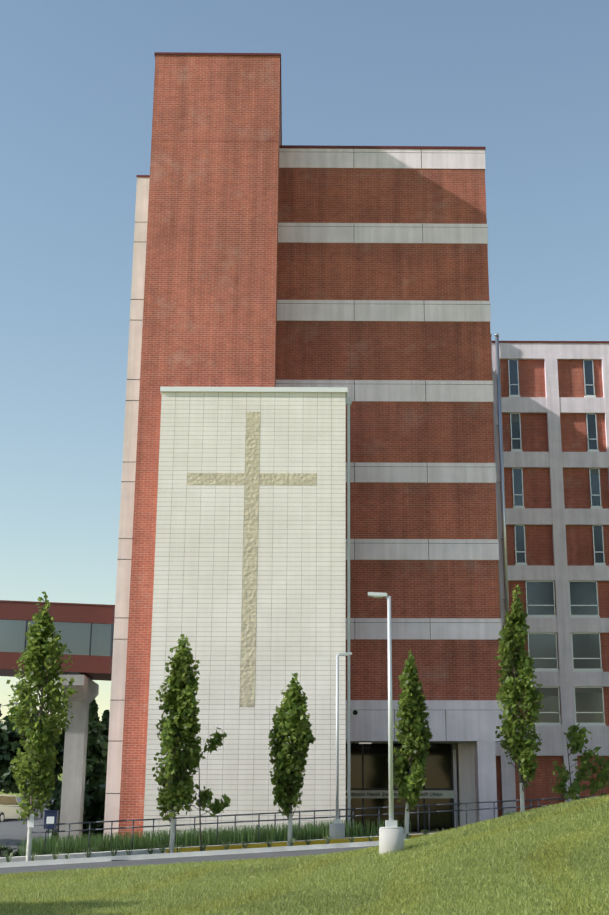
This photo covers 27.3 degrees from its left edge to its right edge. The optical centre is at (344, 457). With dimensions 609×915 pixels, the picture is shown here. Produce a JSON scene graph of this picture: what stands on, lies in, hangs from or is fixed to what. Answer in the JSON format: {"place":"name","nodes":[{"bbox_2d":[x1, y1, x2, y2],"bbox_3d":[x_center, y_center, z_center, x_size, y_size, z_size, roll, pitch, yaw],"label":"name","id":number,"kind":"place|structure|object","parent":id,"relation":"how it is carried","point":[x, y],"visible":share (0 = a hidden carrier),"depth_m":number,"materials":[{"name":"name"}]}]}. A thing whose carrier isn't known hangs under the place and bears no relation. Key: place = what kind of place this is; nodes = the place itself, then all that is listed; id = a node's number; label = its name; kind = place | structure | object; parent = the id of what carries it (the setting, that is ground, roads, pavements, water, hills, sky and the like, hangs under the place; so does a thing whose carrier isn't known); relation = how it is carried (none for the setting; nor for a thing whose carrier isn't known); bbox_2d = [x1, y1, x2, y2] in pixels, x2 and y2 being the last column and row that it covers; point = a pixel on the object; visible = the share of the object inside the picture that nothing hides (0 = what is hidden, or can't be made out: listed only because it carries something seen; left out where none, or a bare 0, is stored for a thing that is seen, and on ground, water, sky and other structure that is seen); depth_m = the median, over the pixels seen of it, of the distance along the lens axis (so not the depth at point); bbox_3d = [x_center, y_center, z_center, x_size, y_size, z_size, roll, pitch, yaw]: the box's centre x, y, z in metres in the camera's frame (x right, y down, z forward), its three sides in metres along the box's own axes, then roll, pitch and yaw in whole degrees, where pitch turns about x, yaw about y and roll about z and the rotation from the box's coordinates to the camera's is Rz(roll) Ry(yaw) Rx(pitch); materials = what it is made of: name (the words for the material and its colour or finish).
{"place":"outdoors","nodes":[
{"label":"outdoors","id":0,"kind":"place"},
{"bbox_2d":[0,844,20,856],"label":"hedge shrubs","id":1,"kind":"object","parent":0,"point":[7,849],"visible":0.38,"depth_m":45.42,"materials":[{"name":"green plant"}]},
{"bbox_2d":[0,797,58,856],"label":"parking lot","id":2,"kind":"structure","parent":0,"point":[13,832],"depth_m":67.40,"materials":[{"name":"grey asphalt"}]},
{"bbox_2d":[0,846,372,873],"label":"road","id":3,"kind":"structure","parent":0,"point":[127,863],"depth_m":39.93,"materials":[{"name":"grey asphalt"}]},
{"bbox_2d":[0,768,608,914],"bbox_3d":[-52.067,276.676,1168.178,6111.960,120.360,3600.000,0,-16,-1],"label":"ground","id":4,"kind":"structure","parent":0,"point":[378,908],"depth_m":23.41,"materials":[{"name":"green plant"}]},
{"bbox_2d":[0,794,26,821],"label":"parked suv","id":5,"kind":"object","parent":4,"relation":"on","point":[6,810],"visible":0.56,"depth_m":81.60,"materials":[{"name":"white paint"}]},
{"bbox_2d":[0,699,65,799],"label":"tree","id":6,"kind":"object","parent":4,"relation":"on","point":[10,738],"visible":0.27,"depth_m":112.12,"materials":[{"name":"green plant"}]},
{"bbox_2d":[44,810,59,838],"bbox_3d":[-11.551,14.791,49.036,0.554,1.860,0.460,0,-16,-1],"label":"sign","id":7,"kind":"object","parent":4,"relation":"on","point":[50,816],"visible":0.73,"depth_m":49.02,"materials":[{"name":"blue metal"}]},
{"bbox_2d":[45,779,105,841],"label":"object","id":8,"kind":"object","parent":4,"relation":"on","point":[94,803],"visible":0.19,"depth_m":56.48,"materials":[{"name":"green plant"}]},
{"bbox_2d":[47,699,107,838],"bbox_3d":[-12.932,16.040,63.468,3.974,7.602,4.047,4,-16,-12],"label":"evergreen","id":9,"kind":"object","parent":4,"relation":"on","point":[96,761],"visible":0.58,"depth_m":63.46,"materials":[{"name":"green plant"}]},
{"bbox_2d":[58,672,98,841],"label":"bridge pier","id":10,"kind":"structure","parent":4,"relation":"on","point":[74,773],"depth_m":54.55,"materials":[{"name":"concrete"}]},
{"bbox_2d":[0,600,114,680],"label":"skybridge","id":11,"kind":"object","parent":10,"relation":"attached to","point":[87,633],"visible":0.52,"depth_m":55.09,"materials":[{"name":"red brick"}]},
{"bbox_2d":[100,710,109,777],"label":"evergreen","id":12,"kind":"object","parent":4,"relation":"on","point":[104,735],"visible":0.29,"depth_m":101.01,"materials":[{"name":"green plant"}]},
{"bbox_2d":[103,175,149,840],"bbox_3d":[-10.299,5.293,69.343,0.830,31.800,27.069,1,-16,-2],"label":"corner pilaster","id":13,"kind":"object","parent":4,"relation":"on","point":[115,736],"visible":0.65,"depth_m":56.10,"materials":[{"name":"concrete"}]},
{"bbox_2d":[118,52,281,838],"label":"brick tower","id":14,"kind":"structure","parent":4,"relation":"on","point":[210,302],"depth_m":57.93,"materials":[{"name":"red brick"}]},
{"bbox_2d":[176,727,230,850],"bbox_3d":[-5.312,12.108,45.517,2.400,4.481,1.712,0,-16,-1],"label":"young tree","id":15,"kind":"object","parent":4,"relation":"on","point":[216,806],"visible":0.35,"depth_m":45.49,"materials":[{"name":"green plant"}]},
{"bbox_2d":[0,830,449,867],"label":"kerb sidewalk and beds","id":16,"kind":"structure","parent":4,"relation":"on","point":[105,856],"depth_m":44.33,"materials":[{"name":"concrete"}]},
{"bbox_2d":[6,591,78,860],"bbox_3d":[-10.908,9.484,44.852,2.476,9.544,2.506,8,-18,-27],"label":"columnar tree","id":17,"kind":"object","parent":16,"relation":"on","point":[40,656],"visible":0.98,"depth_m":44.61,"materials":[{"name":"green plant"}]},
{"bbox_2d":[27,814,124,860],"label":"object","id":18,"kind":"object","parent":16,"relation":"on","point":[30,822],"visible":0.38,"depth_m":43.54,"materials":[{"name":"white"}]},
{"bbox_2d":[152,634,201,852],"bbox_3d":[-6.074,10.282,45.418,1.795,7.843,1.991,0,-16,-1],"label":"columnar tree","id":19,"kind":"object","parent":16,"relation":"on","point":[180,726],"visible":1,"depth_m":45.20,"materials":[{"name":"green plant"}]},
{"bbox_2d":[1,828,443,861],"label":"liriope plants","id":20,"kind":"object","parent":16,"relation":"on","point":[162,847],"visible":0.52,"depth_m":44.51,"materials":[{"name":"green plant"}]},
{"bbox_2d":[16,810,525,855],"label":"reed grass plants","id":21,"kind":"object","parent":16,"relation":"on","point":[191,838],"visible":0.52,"depth_m":47.48,"materials":[{"name":"green plant"}]},
{"bbox_2d":[268,673,315,845],"bbox_3d":[-1.975,11.079,46.119,1.799,6.276,1.751,0,-16,-1],"label":"columnar tree","id":22,"kind":"object","parent":16,"relation":"on","point":[292,722],"visible":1,"depth_m":45.87,"materials":[{"name":"green plant"}]},
{"bbox_2d":[54,798,570,839],"bbox_3d":[1.640,14.540,50.036,25.874,2.369,0.048,4,-16,-12],"label":"ramp railing","id":23,"kind":"object","parent":16,"relation":"on","point":[297,812],"visible":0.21,"depth_m":49.06,"materials":[{"name":"grey paint"}]},
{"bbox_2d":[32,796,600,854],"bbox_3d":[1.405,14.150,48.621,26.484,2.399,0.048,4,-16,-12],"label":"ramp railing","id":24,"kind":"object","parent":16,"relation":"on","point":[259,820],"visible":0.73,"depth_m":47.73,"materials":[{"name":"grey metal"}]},
{"bbox_2d":[387,649,432,838],"bbox_3d":[2.504,10.787,47.346,1.503,7.086,1.593,14,-21,-41],"label":"columnar tree","id":25,"kind":"object","parent":16,"relation":"on","point":[414,736],"visible":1,"depth_m":47.20,"materials":[{"name":"green plant"}]},
{"bbox_2d":[495,585,545,811],"bbox_3d":[6.800,9.717,48.848,1.990,9.515,1.808,0,-16,-1],"label":"columnar tree","id":26,"kind":"object","parent":16,"relation":"on","point":[517,661],"visible":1,"depth_m":48.67,"materials":[{"name":"green plant"}]},
{"bbox_2d":[143,387,350,838],"bbox_3d":[-3.952,6.688,53.022,8.483,20.120,1.000,0,-16,-1],"label":"stone panel with cross","id":27,"kind":"object","parent":4,"relation":"on","point":[249,594],"visible":0.88,"depth_m":53.03,"materials":[{"name":"stone"}]},
{"bbox_2d":[329,652,351,838],"bbox_3d":[-0.158,11.073,47.732,0.855,7.255,0.580,0,-16,-1],"label":"lamp post","id":28,"kind":"object","parent":4,"relation":"on","point":[336,829],"visible":0.92,"depth_m":47.40,"materials":[{"name":"metal"}]},
{"bbox_2d":[368,592,403,853],"bbox_3d":[1.038,6.863,32.127,0.874,6.875,0.620,0,-16,-1],"label":"lamp post","id":29,"kind":"object","parent":4,"relation":"on","point":[391,836],"visible":0.88,"depth_m":31.70,"materials":[{"name":"metal"}]},
{"bbox_2d":[276,145,504,834],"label":"block","id":30,"kind":"structure","parent":4,"relation":"on","point":[383,310],"depth_m":59.75,"materials":[{"name":"brick"}]},
{"bbox_2d":[351,708,358,716],"bbox_3d":[0.447,11.252,55.200,0.351,0.349,0.067,0,-16,-1],"label":"security camera","id":31,"kind":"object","parent":30,"relation":"attached to","point":[355,712],"depth_m":55.17,"materials":[{"name":"silver metal"}]},
{"bbox_2d":[346,792,441,795],"bbox_3d":[2.330,16.365,60.708,4.798,0.238,0.004,0,-16,-1],"label":"sign lettering","id":32,"kind":"object","parent":30,"relation":"attached to","point":[371,794],"visible":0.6,"depth_m":60.71,"materials":[{"name":"black"}]},
{"bbox_2d":[490,333,508,675],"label":"steel flues","id":33,"kind":"object","parent":4,"relation":"on","point":[501,480],"visible":0.52,"depth_m":84.36,"materials":[{"name":"grey metal"}]},
{"bbox_2d":[474,341,608,821],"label":"recessed wing","id":34,"kind":"structure","parent":4,"relation":"on","point":[555,412],"depth_m":83.95,"materials":[{"name":"white concrete"}]},
{"bbox_2d":[551,723,600,800],"bbox_3d":[9.005,12.424,48.699,2.030,4.213,1.689,0,-16,-1],"label":"young tree","id":35,"kind":"object","parent":4,"relation":"on","point":[576,744],"visible":1,"depth_m":48.74,"materials":[{"name":"green plant"}]},
{"bbox_2d":[579,753,608,795],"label":"shrub","id":36,"kind":"object","parent":4,"relation":"on","point":[602,776],"visible":0.94,"depth_m":48.96,"materials":[{"name":"green plant"}]},
{"bbox_2d":[0,0,608,728],"label":"sky","id":37,"kind":"structure","parent":0,"point":[526,82],"materials":[{"name":"blue"}]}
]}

